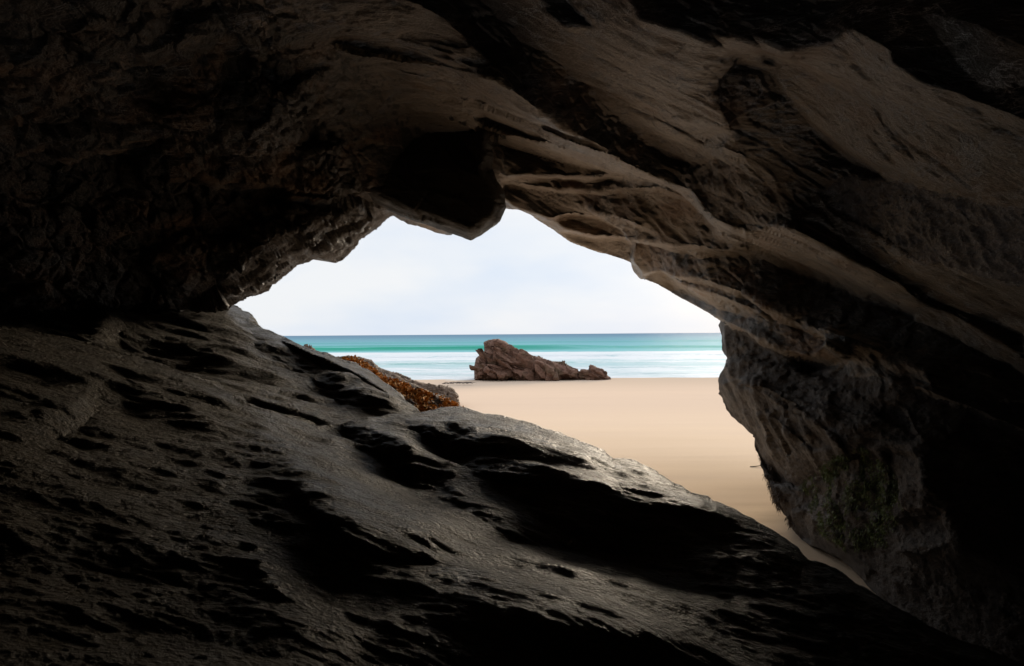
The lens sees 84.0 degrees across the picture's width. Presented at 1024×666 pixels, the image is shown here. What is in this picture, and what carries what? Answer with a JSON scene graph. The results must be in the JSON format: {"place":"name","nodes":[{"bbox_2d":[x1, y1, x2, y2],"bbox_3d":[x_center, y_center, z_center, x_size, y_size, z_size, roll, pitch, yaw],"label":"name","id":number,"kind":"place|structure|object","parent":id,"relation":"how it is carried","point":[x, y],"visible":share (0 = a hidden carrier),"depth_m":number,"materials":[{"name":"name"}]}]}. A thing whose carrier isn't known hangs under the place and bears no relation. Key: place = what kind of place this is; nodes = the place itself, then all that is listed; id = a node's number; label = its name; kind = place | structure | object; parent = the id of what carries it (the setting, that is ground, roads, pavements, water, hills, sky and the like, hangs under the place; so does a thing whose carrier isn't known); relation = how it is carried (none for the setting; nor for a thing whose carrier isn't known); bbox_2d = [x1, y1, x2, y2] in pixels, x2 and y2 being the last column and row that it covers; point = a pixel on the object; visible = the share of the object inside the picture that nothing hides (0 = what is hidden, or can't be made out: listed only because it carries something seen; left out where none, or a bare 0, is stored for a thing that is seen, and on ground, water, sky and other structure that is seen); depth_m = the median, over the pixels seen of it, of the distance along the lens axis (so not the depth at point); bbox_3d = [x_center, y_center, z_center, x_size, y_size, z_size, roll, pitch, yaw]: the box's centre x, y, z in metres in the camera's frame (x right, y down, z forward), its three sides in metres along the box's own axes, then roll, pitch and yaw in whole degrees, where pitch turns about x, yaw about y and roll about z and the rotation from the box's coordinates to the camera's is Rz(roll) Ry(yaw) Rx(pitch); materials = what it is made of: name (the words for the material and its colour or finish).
{"place":"outdoors","nodes":[
{"label":"outdoors","id":0,"kind":"place"},
{"bbox_2d":[0,0,389,315],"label":"cave wall","id":1,"kind":"structure","parent":0,"point":[155,155],"depth_m":4.97,"materials":[{"name":"stone"}]},
{"bbox_2d":[191,194,406,312],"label":"rock crag","id":2,"kind":"structure","parent":1,"relation":"attached to","point":[270,248],"depth_m":6.92,"materials":[{"name":"stone"}]},
{"bbox_2d":[234,209,720,335],"label":"sky","id":3,"kind":"structure","parent":0,"point":[520,276],"materials":[{"name":"white"}]},
{"bbox_2d":[284,333,726,379],"bbox_3d":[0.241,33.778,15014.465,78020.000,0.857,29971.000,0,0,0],"label":"sea","id":4,"kind":"structure","parent":0,"point":[616,355],"depth_m":87.36,"materials":[{"name":"liquid"}]},
{"bbox_2d":[416,377,875,593],"bbox_3d":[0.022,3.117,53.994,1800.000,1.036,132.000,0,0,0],"label":"sand","id":5,"kind":"structure","parent":0,"point":[692,435],"depth_m":15.46,"materials":[{"name":"beige sand"}]},
{"bbox_2d":[0,305,457,504],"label":"rock slab","id":6,"kind":"object","parent":5,"relation":"on","point":[245,354],"visible":0.17,"depth_m":5.69,"materials":[{"name":"grey stone"}]},
{"bbox_2d":[304,344,314,349],"bbox_3d":[-7.083,1.494,19.972,1.921,2.247,3.582,0,0,-19],"label":"shore rock","id":7,"kind":"object","parent":5,"relation":"on","point":[307,346],"visible":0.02,"depth_m":19.25,"materials":[{"name":"grey stone"}]},
{"bbox_2d":[337,355,459,411],"bbox_3d":[-1.971,1.506,9.431,2.817,2.222,2.684,0,0,0],"label":"seaweed rock","id":8,"kind":"object","parent":5,"relation":"on","point":[436,402],"visible":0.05,"depth_m":9.65,"materials":[{"name":"brown stone"}]},
{"bbox_2d":[342,355,463,412],"bbox_3d":[-2.010,0.965,9.509,2.486,1.169,1.065,0,0,16],"label":"seaweed","id":9,"kind":"object","parent":8,"relation":"on","point":[422,396],"visible":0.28,"depth_m":9.59,"materials":[{"name":"brown plant"}]},
{"bbox_2d":[358,356,459,404],"bbox_3d":[-3.994,1.760,19.983,4.411,1.948,3.338,0,0,0],"label":"boulder","id":10,"kind":"object","parent":5,"relation":"on","point":[446,391],"visible":0.16,"depth_m":19.07,"materials":[{"name":"brown stone"}]},
{"bbox_2d":[442,382,474,383],"bbox_3d":[-2.699,2.559,29.237,1.743,0.078,0.755,0,0,0],"label":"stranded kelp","id":11,"kind":"object","parent":5,"relation":"on","point":[457,382],"visible":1,"depth_m":29.14},
{"bbox_2d":[0,325,1023,665],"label":"rock slab","id":12,"kind":"object","parent":5,"relation":"on","point":[152,513],"visible":1,"depth_m":2.76,"materials":[{"name":"grey stone"}]},
{"bbox_2d":[469,339,578,380],"bbox_3d":[0.831,1.679,33.814,6.543,2.704,4.444,0,0,0],"label":"sea stack","id":13,"kind":"object","parent":5,"relation":"on","point":[498,359],"visible":0.93,"depth_m":32.29,"materials":[{"name":"brown stone"}]},
{"bbox_2d":[577,365,610,379],"bbox_3d":[4.713,2.343,33.003,2.074,1.060,1.829,0,0,0],"label":"shore rock","id":14,"kind":"object","parent":5,"relation":"on","point":[592,372],"visible":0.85,"depth_m":32.41,"materials":[{"name":"brown stone"}]},
{"bbox_2d":[718,320,1023,663],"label":"rock buttress","id":15,"kind":"object","parent":5,"relation":"on","point":[949,560],"visible":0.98,"depth_m":5.08,"materials":[{"name":"stone"}]},
{"bbox_2d":[757,455,794,530],"bbox_3d":[3.448,2.072,7.446,0.238,0.765,1.126,0,0,11],"label":"hanging seaweed","id":16,"kind":"object","parent":15,"relation":"hanging from","point":[773,490],"visible":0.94,"depth_m":7.27,"materials":[{"name":"plant"}]},
{"bbox_2d":[799,445,903,554],"bbox_3d":[3.405,1.647,5.964,0.308,1.155,1.905,0,0,0],"label":"moss","id":17,"kind":"object","parent":15,"relation":"attached to","point":[829,478],"visible":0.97,"depth_m":5.56,"materials":[{"name":"plant"}]},
{"bbox_2d":[371,0,1023,430],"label":"cave ceiling","id":18,"kind":"structure","parent":0,"point":[703,154],"depth_m":4.69,"materials":[{"name":"stone"}]},
{"bbox_2d":[368,129,505,239],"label":"hanging block","id":19,"kind":"structure","parent":18,"relation":"hanging from","point":[448,182],"depth_m":6.90,"materials":[{"name":"black stone"}]},
{"bbox_2d":[824,173,1023,286],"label":"wet rock face","id":20,"kind":"object","parent":18,"relation":"attached to","point":[922,227],"visible":1,"depth_m":4.09}
]}

